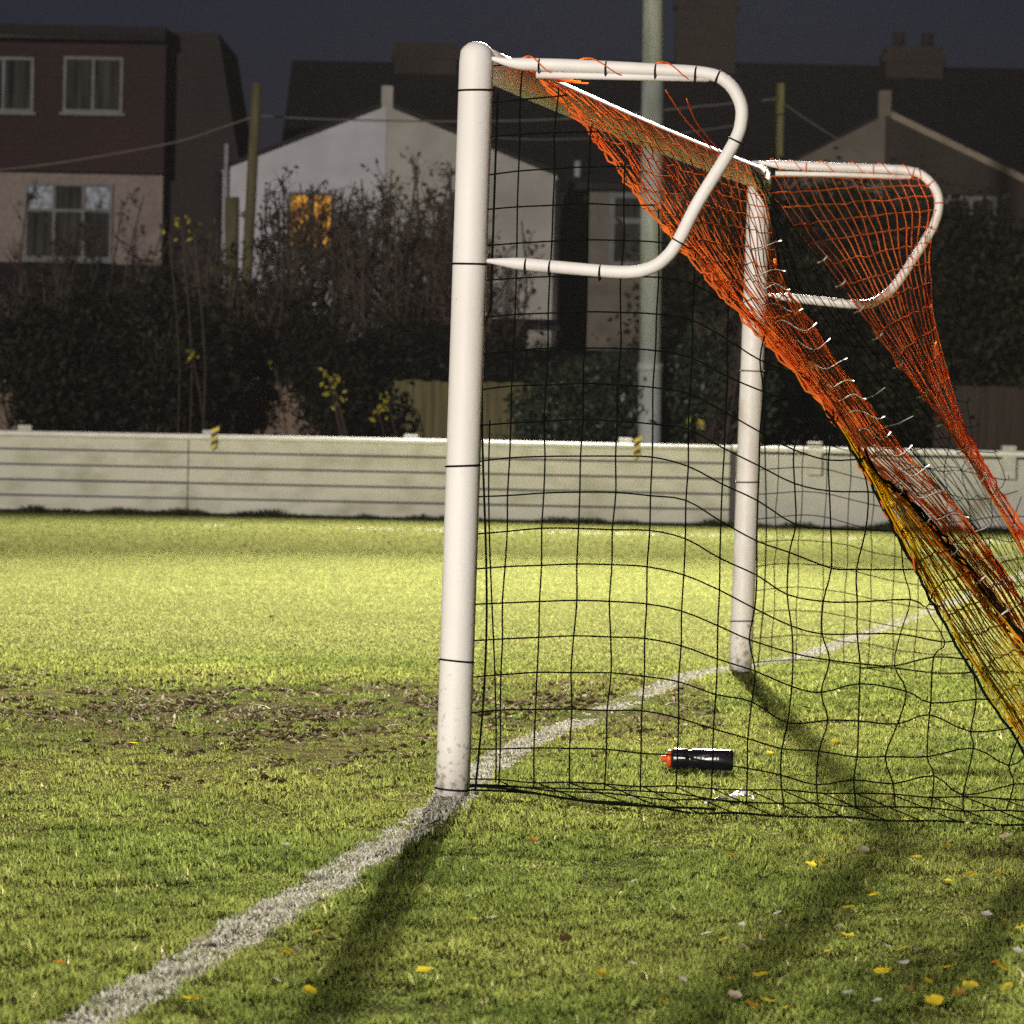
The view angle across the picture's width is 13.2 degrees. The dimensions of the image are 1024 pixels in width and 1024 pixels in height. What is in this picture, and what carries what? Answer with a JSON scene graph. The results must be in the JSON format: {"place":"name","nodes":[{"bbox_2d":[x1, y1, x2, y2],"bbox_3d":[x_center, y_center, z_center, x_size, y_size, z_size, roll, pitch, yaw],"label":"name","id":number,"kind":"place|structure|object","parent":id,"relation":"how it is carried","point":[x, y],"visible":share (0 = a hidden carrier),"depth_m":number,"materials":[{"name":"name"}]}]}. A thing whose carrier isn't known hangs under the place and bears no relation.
{"place":"outdoors","nodes":[
{"label":"outdoors","id":0,"kind":"place"},
{"bbox_2d":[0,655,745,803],"bbox_3d":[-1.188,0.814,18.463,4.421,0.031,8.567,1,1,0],"label":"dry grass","id":1,"kind":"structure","parent":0,"point":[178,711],"depth_m":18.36,"materials":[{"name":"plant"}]},
{"bbox_2d":[213,85,560,379],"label":"gabled house","id":2,"kind":"structure","parent":0,"point":[336,153],"depth_m":67.90,"materials":[{"name":"paint"}]},
{"bbox_2d":[285,192,333,252],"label":"window","id":3,"kind":"structure","parent":2,"relation":"in","point":[330,196],"depth_m":67.88,"materials":[{"name":"orange glass"}]},
{"bbox_2d":[282,42,529,158],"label":"terraced house","id":4,"kind":"structure","parent":0,"point":[421,78],"depth_m":87.15,"materials":[{"name":"tile"}]},
{"bbox_2d":[0,511,1023,1023],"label":"ground","id":5,"kind":"structure","parent":0,"point":[274,752],"depth_m":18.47,"materials":[{"name":"green plant"}]},
{"bbox_2d":[0,259,133,431],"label":"bare shrub","id":6,"kind":"object","parent":5,"relation":"on","point":[7,314],"visible":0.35,"depth_m":51.48,"materials":[{"name":"brown plant"}]},
{"bbox_2d":[0,24,248,364],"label":"terraced house","id":7,"kind":"structure","parent":5,"relation":"on","point":[70,92],"depth_m":71.83,"materials":[{"name":"brick"}]},
{"bbox_2d":[0,57,35,114],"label":"window","id":8,"kind":"structure","parent":7,"relation":"in","point":[17,98],"depth_m":71.61,"materials":[{"name":"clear glass"}]},
{"bbox_2d":[22,182,114,263],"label":"window","id":9,"kind":"structure","parent":7,"relation":"in","point":[57,201],"depth_m":71.89,"materials":[{"name":"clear glass"}]},
{"bbox_2d":[59,56,124,115],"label":"window","id":10,"kind":"structure","parent":7,"relation":"in","point":[88,89],"depth_m":71.61,"materials":[{"name":"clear glass"}]},
{"bbox_2d":[0,254,265,433],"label":"hedge","id":11,"kind":"object","parent":5,"relation":"on","point":[99,403],"visible":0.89,"depth_m":50.95,"materials":[{"name":"green plant"}]},
{"bbox_2d":[0,378,318,435],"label":"timber fence","id":12,"kind":"object","parent":5,"relation":"on","point":[261,411],"visible":0.02,"depth_m":52.97,"materials":[{"name":"brown wood"}]},
{"bbox_2d":[115,249,253,440],"bbox_3d":[-3.974,-1.570,51.630,1.762,3.006,1.751,0,2,-29],"label":"bare shrub","id":13,"kind":"object","parent":5,"relation":"on","point":[149,332],"visible":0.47,"depth_m":51.41,"materials":[{"name":"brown plant"}]},
{"bbox_2d":[183,995,198,998],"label":"fallen leaf","id":14,"kind":"object","parent":5,"relation":"on","point":[192,996],"visible":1,"depth_m":9.48,"materials":[{"name":"yellow plant"}]},
{"bbox_2d":[162,215,286,435],"bbox_3d":[-3.294,-1.709,50.546,1.484,3.349,0.274,1,1,0],"label":"bare sapling","id":15,"kind":"object","parent":5,"relation":"on","point":[191,353],"visible":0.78,"depth_m":50.58,"materials":[{"name":"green plant"}]},
{"bbox_2d":[225,197,238,352],"bbox_3d":[-3.532,-2.056,55.451,0.202,3.783,0.180,1,1,0],"label":"timber stake","id":16,"kind":"object","parent":5,"relation":"on","point":[231,225],"visible":0.24,"depth_m":55.35,"materials":[{"name":"wood"}]},
{"bbox_2d":[181,267,296,380],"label":"bramble","id":17,"kind":"object","parent":5,"relation":"on","point":[255,310],"visible":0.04,"depth_m":56.17,"materials":[{"name":"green plant"}]},
{"bbox_2d":[165,218,316,380],"bbox_3d":[-3.255,-1.834,54.005,2.037,3.448,1.925,1,1,0],"label":"bare shrub","id":18,"kind":"object","parent":5,"relation":"on","point":[260,370],"visible":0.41,"depth_m":53.79,"materials":[{"name":"brown plant"}]},
{"bbox_2d":[237,83,261,378],"bbox_3d":[-3.283,-2.704,54.434,0.304,5.145,0.150,1,1,0],"label":"timber pole","id":19,"kind":"object","parent":5,"relation":"on","point":[251,191],"visible":0.56,"depth_m":54.35,"materials":[{"name":"brown wood"}]},
{"bbox_2d":[0,117,249,170],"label":"overhead cable","id":20,"kind":"object","parent":19,"relation":"attached to","point":[128,150],"visible":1,"depth_m":54.38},
{"bbox_2d":[281,948,293,952],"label":"fallen leaf","id":21,"kind":"object","parent":5,"relation":"on","point":[288,950],"visible":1,"depth_m":10.32,"materials":[{"name":"yellow plant"}]},
{"bbox_2d":[303,985,316,993],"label":"fallen leaf","id":22,"kind":"object","parent":5,"relation":"on","point":[308,988],"visible":1,"depth_m":9.63,"materials":[{"name":"yellow plant"}]},
{"bbox_2d":[236,165,392,432],"bbox_3d":[-2.443,-2.254,55.537,2.135,4.237,2.172,1,1,0],"label":"bare shrub","id":23,"kind":"object","parent":5,"relation":"on","point":[312,264],"visible":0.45,"depth_m":55.21,"materials":[{"name":"brown plant"}]},
{"bbox_2d":[322,937,335,940],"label":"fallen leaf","id":24,"kind":"object","parent":5,"relation":"on","point":[330,938],"visible":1,"depth_m":10.53,"materials":[{"name":"brown plant"}]},
{"bbox_2d":[256,287,411,437],"bbox_3d":[-2.079,-1.337,52.024,1.916,2.602,2.155,1,1,0],"label":"ivy bush","id":25,"kind":"object","parent":5,"relation":"on","point":[311,348],"visible":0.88,"depth_m":51.74,"materials":[{"name":"green plant"}]},
{"bbox_2d":[318,368,396,437],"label":"yellow shrub","id":26,"kind":"object","parent":5,"relation":"on","point":[382,407],"visible":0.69,"depth_m":51.28,"materials":[{"name":"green plant"}]},
{"bbox_2d":[0,648,724,815],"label":"mud crumbs","id":27,"kind":"object","parent":5,"relation":"on","point":[288,737],"visible":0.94,"depth_m":18.08,"materials":[{"name":"brown soil"}]},
{"bbox_2d":[0,425,730,525],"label":"boarded barrier","id":28,"kind":"object","parent":5,"relation":"on","point":[405,476],"visible":0.91,"depth_m":47.51,"materials":[{"name":"paint"}]},
{"bbox_2d":[211,427,218,449],"bbox_3d":[-3.187,-0.790,47.437,0.085,0.263,0.004,1,1,0],"label":"hazard tape","id":29,"kind":"object","parent":28,"relation":"attached to","point":[214,434],"visible":1,"depth_m":47.44,"materials":[{"name":"yellow plastic"}]},
{"bbox_2d":[634,436,641,458],"bbox_3d":[1.351,-0.689,47.438,0.085,0.263,0.004,1,1,0],"label":"hazard tape","id":30,"kind":"object","parent":28,"relation":"attached to","point":[637,442],"visible":0.89,"depth_m":47.44,"materials":[{"name":"yellow plastic"}]},
{"bbox_2d":[315,180,440,401],"bbox_3d":[-1.639,-2.112,54.940,1.732,4.015,2.004,1,1,0],"label":"bare shrub","id":31,"kind":"object","parent":5,"relation":"on","point":[368,285],"visible":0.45,"depth_m":54.80,"materials":[{"name":"brown plant"}]},
{"bbox_2d":[354,146,455,411],"bbox_3d":[-1.127,-2.346,55.672,1.772,4.468,1.991,1,1,0],"label":"bare shrub","id":32,"kind":"object","parent":5,"relation":"on","point":[420,301],"visible":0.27,"depth_m":55.37,"materials":[{"name":"brown plant"}]},
{"bbox_2d":[416,966,434,971],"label":"fallen leaf","id":33,"kind":"object","parent":5,"relation":"on","point":[422,968],"visible":1,"depth_m":10.01,"materials":[{"name":"yellow plant"}]},
{"bbox_2d":[335,305,563,435],"bbox_3d":[-0.860,-1.329,54.143,2.999,2.547,1.874,1,1,0],"label":"bush","id":34,"kind":"object","parent":5,"relation":"on","point":[415,354],"visible":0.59,"depth_m":53.86,"materials":[{"name":"green plant"}]},
{"bbox_2d":[376,378,530,440],"bbox_3d":[-0.700,-0.806,52.766,1.884,1.550,0.189,1,1,0],"label":"timber fence","id":35,"kind":"object","parent":5,"relation":"on","point":[427,418],"visible":0.24,"depth_m":52.67,"materials":[{"name":"brown wood"}]},
{"bbox_2d":[404,191,510,392],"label":"bare shrub","id":36,"kind":"object","parent":5,"relation":"on","point":[443,261],"visible":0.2,"depth_m":54.96,"materials":[{"name":"red plant"}]},
{"bbox_2d":[445,217,546,382],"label":"bare shrub","id":37,"kind":"object","parent":5,"relation":"on","point":[520,327],"visible":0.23,"depth_m":54.53,"materials":[{"name":"red plant"}]},
{"bbox_2d":[0,503,1023,532],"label":"weeds","id":38,"kind":"object","parent":5,"relation":"on","point":[277,514],"visible":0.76,"depth_m":47.37,"materials":[{"name":"green plant"}]},
{"bbox_2d":[42,571,1023,1023],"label":"goal line","id":39,"kind":"object","parent":5,"relation":"on","point":[260,917],"visible":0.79,"depth_m":11.84,"materials":[{"name":"white paint"}]},
{"bbox_2d":[188,935,207,943],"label":"fallen leaf","id":40,"kind":"object","parent":39,"relation":"on","point":[200,939],"visible":1,"depth_m":10.46,"materials":[{"name":"beige plant"}]},
{"bbox_2d":[559,933,571,942],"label":"fallen leaf","id":41,"kind":"object","parent":5,"relation":"on","point":[566,936],"visible":1,"depth_m":10.66,"materials":[{"name":"brown plant"}]},
{"bbox_2d":[486,334,701,442],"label":"ivy bush","id":42,"kind":"object","parent":5,"relation":"on","point":[563,401],"visible":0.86,"depth_m":50.50,"materials":[{"name":"green plant"}]},
{"bbox_2d":[187,524,1016,542],"bbox_3d":[1.292,0.219,43.934,9.067,0.029,0.173,1,1,0],"label":"touch line","id":43,"kind":"object","parent":5,"relation":"on","point":[714,535],"visible":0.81,"depth_m":43.93,"materials":[{"name":"white paint"}]},
{"bbox_2d":[594,968,610,974],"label":"fallen leaf","id":44,"kind":"object","parent":5,"relation":"on","point":[602,972],"visible":1,"depth_m":10.02,"materials":[{"name":"yellow plant"}]},
{"bbox_2d":[558,159,703,438],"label":"extension","id":45,"kind":"object","parent":5,"relation":"on","point":[605,187],"visible":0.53,"depth_m":69.45,"materials":[{"name":"stone"}]},
{"bbox_2d":[608,192,640,265],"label":"window","id":46,"kind":"structure","parent":45,"relation":"in","point":[632,213],"depth_m":69.39,"materials":[{"name":"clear glass"}]},
{"bbox_2d":[637,0,664,443],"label":"floodlight mast","id":47,"kind":"object","parent":5,"relation":"on","point":[652,91],"visible":0.59,"depth_m":50.32,"materials":[{"name":"grey metal"}]},
{"bbox_2d":[662,374,710,444],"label":"yellow shrub","id":48,"kind":"object","parent":5,"relation":"on","point":[700,423],"visible":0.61,"depth_m":50.69,"materials":[{"name":"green plant"}]},
{"bbox_2d":[435,41,942,796],"bbox_3d":[0.932,-0.376,18.169,1.007,2.547,7.442,1,1,10],"label":"football goal","id":49,"kind":"object","parent":5,"relation":"on","point":[477,61],"visible":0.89,"depth_m":14.61,"materials":[{"name":"white paint"}]},
{"bbox_2d":[434,55,1023,825],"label":"goal net","id":50,"kind":"object","parent":49,"relation":"hanging from","point":[914,517],"visible":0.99,"depth_m":14.97,"materials":[{"name":"black fabric"}]},
{"bbox_2d":[661,748,733,770],"bbox_3d":[0.663,0.887,15.830,0.259,0.077,0.078,1,1,6],"label":"water bottle","id":51,"kind":"object","parent":5,"relation":"on","point":[724,756],"visible":0.9,"depth_m":15.80,"materials":[{"name":"black plastic"}]},
{"bbox_2d":[623,304,789,510],"bbox_3d":[2.235,-1.202,51.455,2.011,2.558,2.436,1,1,0],"label":"bush","id":52,"kind":"object","parent":5,"relation":"on","point":[676,434],"visible":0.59,"depth_m":50.98,"materials":[{"name":"green plant"}]},
{"bbox_2d":[605,151,808,440],"bbox_3d":[2.738,-2.300,55.923,3.138,4.527,3.358,1,1,0],"label":"evergreen tree","id":53,"kind":"object","parent":5,"relation":"on","point":[679,294],"visible":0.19,"depth_m":55.20,"materials":[{"name":"green plant"}]},
{"bbox_2d":[704,796,727,803],"bbox_3d":[0.659,0.934,14.343,0.023,0.011,0.231,2,2,19],"label":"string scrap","id":54,"kind":"object","parent":5,"relation":"on","point":[719,797],"visible":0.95,"depth_m":14.34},
{"bbox_2d":[661,283,776,484],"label":"bare shrub","id":55,"kind":"object","parent":5,"relation":"on","point":[733,390],"visible":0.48,"depth_m":50.87,"materials":[{"name":"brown plant"}]},
{"bbox_2d":[662,405,785,490],"bbox_3d":[2.486,-0.651,53.068,1.592,1.357,0.189,1,1,0],"label":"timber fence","id":56,"kind":"object","parent":5,"relation":"on","point":[774,435],"visible":0.05,"depth_m":52.98,"materials":[{"name":"brown wood"}]},
{"bbox_2d":[727,989,741,997],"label":"fallen leaf","id":57,"kind":"object","parent":5,"relation":"on","point":[732,993],"visible":1,"depth_m":9.70,"materials":[{"name":"beige plant"}]},
{"bbox_2d":[730,788,753,798],"bbox_3d":[0.755,0.927,14.535,0.083,0.027,0.162,1,1,0],"label":"paper scrap","id":58,"kind":"object","parent":5,"relation":"on","point":[735,794],"visible":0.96,"depth_m":14.49,"materials":[{"name":"white paper"}]},
{"bbox_2d":[745,1000,759,1006],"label":"fallen leaf","id":59,"kind":"object","parent":5,"relation":"on","point":[751,1003],"visible":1,"depth_m":9.54,"materials":[{"name":"orange plant"}]},
{"bbox_2d":[751,972,768,976],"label":"fallen leaf","id":60,"kind":"object","parent":5,"relation":"on","point":[759,974],"visible":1,"depth_m":10.05,"materials":[{"name":"yellow plant"}]},
{"bbox_2d":[771,83,784,194],"bbox_3d":[3.352,-2.756,56.430,0.166,5.420,0.170,1,1,0],"label":"timber pole","id":61,"kind":"object","parent":5,"relation":"on","point":[778,124],"visible":0.25,"depth_m":56.31,"materials":[{"name":"brown wood"}]},
{"bbox_2d":[785,104,900,180],"bbox_3d":[4.184,-4.740,56.378,1.579,0.994,0.014,1,1,0],"label":"overhead cable","id":62,"kind":"object","parent":61,"relation":"attached to","point":[832,135],"visible":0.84,"depth_m":56.37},
{"bbox_2d":[806,860,816,865],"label":"fallen leaf","id":63,"kind":"object","parent":5,"relation":"on","point":[812,863],"visible":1,"depth_m":12.50,"materials":[{"name":"yellow plant"}]},
{"bbox_2d":[693,146,936,457],"bbox_3d":[3.878,-2.277,54.907,3.398,4.570,3.567,1,1,0],"label":"evergreen tree","id":64,"kind":"object","parent":5,"relation":"on","point":[813,428],"visible":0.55,"depth_m":54.09,"materials":[{"name":"green plant"}]},
{"bbox_2d":[839,932,854,935],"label":"fallen leaf","id":65,"kind":"object","parent":5,"relation":"on","point":[849,934],"visible":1,"depth_m":10.84,"materials":[{"name":"yellow plant"}]},
{"bbox_2d":[842,990,854,993],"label":"leaf","id":66,"kind":"object","parent":5,"relation":"on","point":[846,991],"visible":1,"depth_m":9.78,"materials":[{"name":"grey plant"}]},
{"bbox_2d":[857,845,868,851],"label":"leaf","id":67,"kind":"object","parent":5,"relation":"on","point":[863,848],"visible":1,"depth_m":12.96,"materials":[{"name":"beige plant"}]},
{"bbox_2d":[729,441,1023,530],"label":"concrete barrier","id":68,"kind":"object","parent":5,"relation":"on","point":[1010,463],"visible":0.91,"depth_m":47.55,"materials":[{"name":"white paint"}]},
{"bbox_2d":[870,967,890,972],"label":"fallen leaf","id":69,"kind":"object","parent":5,"relation":"on","point":[882,970],"visible":1,"depth_m":10.16,"materials":[{"name":"yellow plant"}]},
{"bbox_2d":[824,155,1023,457],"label":"evergreen tree","id":70,"kind":"object","parent":5,"relation":"on","point":[977,269],"visible":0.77,"depth_m":53.42,"materials":[{"name":"green plant"}]},
{"bbox_2d":[923,976,933,982],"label":"fallen leaf","id":71,"kind":"object","parent":5,"relation":"on","point":[926,979],"visible":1,"depth_m":10.02,"materials":[{"name":"plant"}]},
{"bbox_2d":[923,994,943,1004],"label":"fallen leaf","id":72,"kind":"object","parent":5,"relation":"on","point":[934,999],"visible":1,"depth_m":9.69,"materials":[{"name":"yellow plant"}]},
{"bbox_2d":[952,989,964,993],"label":"fallen leaf","id":73,"kind":"object","parent":5,"relation":"on","point":[960,991],"visible":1,"depth_m":9.81,"materials":[{"name":"orange plant"}]},
{"bbox_2d":[963,980,978,989],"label":"fallen leaf","id":74,"kind":"object","parent":5,"relation":"on","point":[974,983],"visible":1,"depth_m":9.95,"materials":[{"name":"yellow plant"}]},
{"bbox_2d":[965,871,976,875],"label":"fallen leaf","id":75,"kind":"object","parent":5,"relation":"on","point":[970,873],"visible":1,"depth_m":12.35,"materials":[{"name":"yellow plant"}]},
{"bbox_2d":[933,384,1023,459],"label":"timber fence","id":76,"kind":"object","parent":5,"relation":"on","point":[1000,419],"visible":0.27,"depth_m":52.97,"materials":[{"name":"brown wood"}]},
{"bbox_2d":[981,910,991,915],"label":"fallen leaf","id":77,"kind":"object","parent":5,"relation":"on","point":[986,912],"visible":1,"depth_m":11.35,"materials":[{"name":"grey plant"}]},
{"bbox_2d":[996,961,1010,969],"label":"fallen leaf","id":78,"kind":"object","parent":5,"relation":"on","point":[1001,965],"visible":1,"depth_m":10.30,"materials":[{"name":"yellow plant"}]},
{"bbox_2d":[999,832,1009,838],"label":"fallen leaf","id":79,"kind":"object","parent":5,"relation":"on","point":[1004,835],"visible":1,"depth_m":13.44,"materials":[{"name":"beige plant"}]},
{"bbox_2d":[1000,982,1012,990],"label":"fallen leaf","id":80,"kind":"object","parent":5,"relation":"on","point":[1005,985],"visible":1,"depth_m":9.94,"materials":[{"name":"yellow plant"}]},
{"bbox_2d":[1013,947,1021,952],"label":"leaf","id":81,"kind":"object","parent":5,"relation":"on","point":[1017,949],"visible":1,"depth_m":10.62,"materials":[{"name":"white plant"}]},
{"bbox_2d":[0,0,1023,149],"label":"sky","id":82,"kind":"structure","parent":0,"point":[265,36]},
{"bbox_2d":[260,98,778,121],"bbox_3d":[0.077,-5.057,55.372,6.540,0.401,0.020,1,1,0],"label":"overhead cable","id":83,"kind":"object","parent":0,"point":[494,120],"visible":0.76,"depth_m":55.37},
{"bbox_2d":[490,318,559,383],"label":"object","id":84,"kind":"structure","parent":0,"point":[553,325],"depth_m":55.95,"materials":[{"name":"plant"}]},
{"bbox_2d":[528,349,638,443],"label":"hedge","id":85,"kind":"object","parent":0,"point":[553,354],"depth_m":57.49,"materials":[{"name":"green plant"}]},
{"bbox_2d":[455,121,758,139],"bbox_3d":[1.196,-4.826,55.777,3.827,0.302,0.014,1,1,0],"label":"overhead cable","id":86,"kind":"object","parent":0,"point":[612,137],"visible":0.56,"depth_m":55.77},
{"bbox_2d":[529,0,1023,335],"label":"terraced house","id":87,"kind":"structure","parent":0,"point":[980,111],"depth_m":85.98,"materials":[{"name":"tile"}]},
{"bbox_2d":[743,90,1023,457],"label":"gabled house","id":88,"kind":"structure","parent":0,"point":[882,134],"depth_m":73.89,"materials":[{"name":"grey paint"}]},
{"bbox_2d":[945,196,996,226],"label":"window","id":89,"kind":"structure","parent":88,"relation":"in","point":[974,199],"depth_m":73.83,"materials":[{"name":"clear glass"}]}
]}

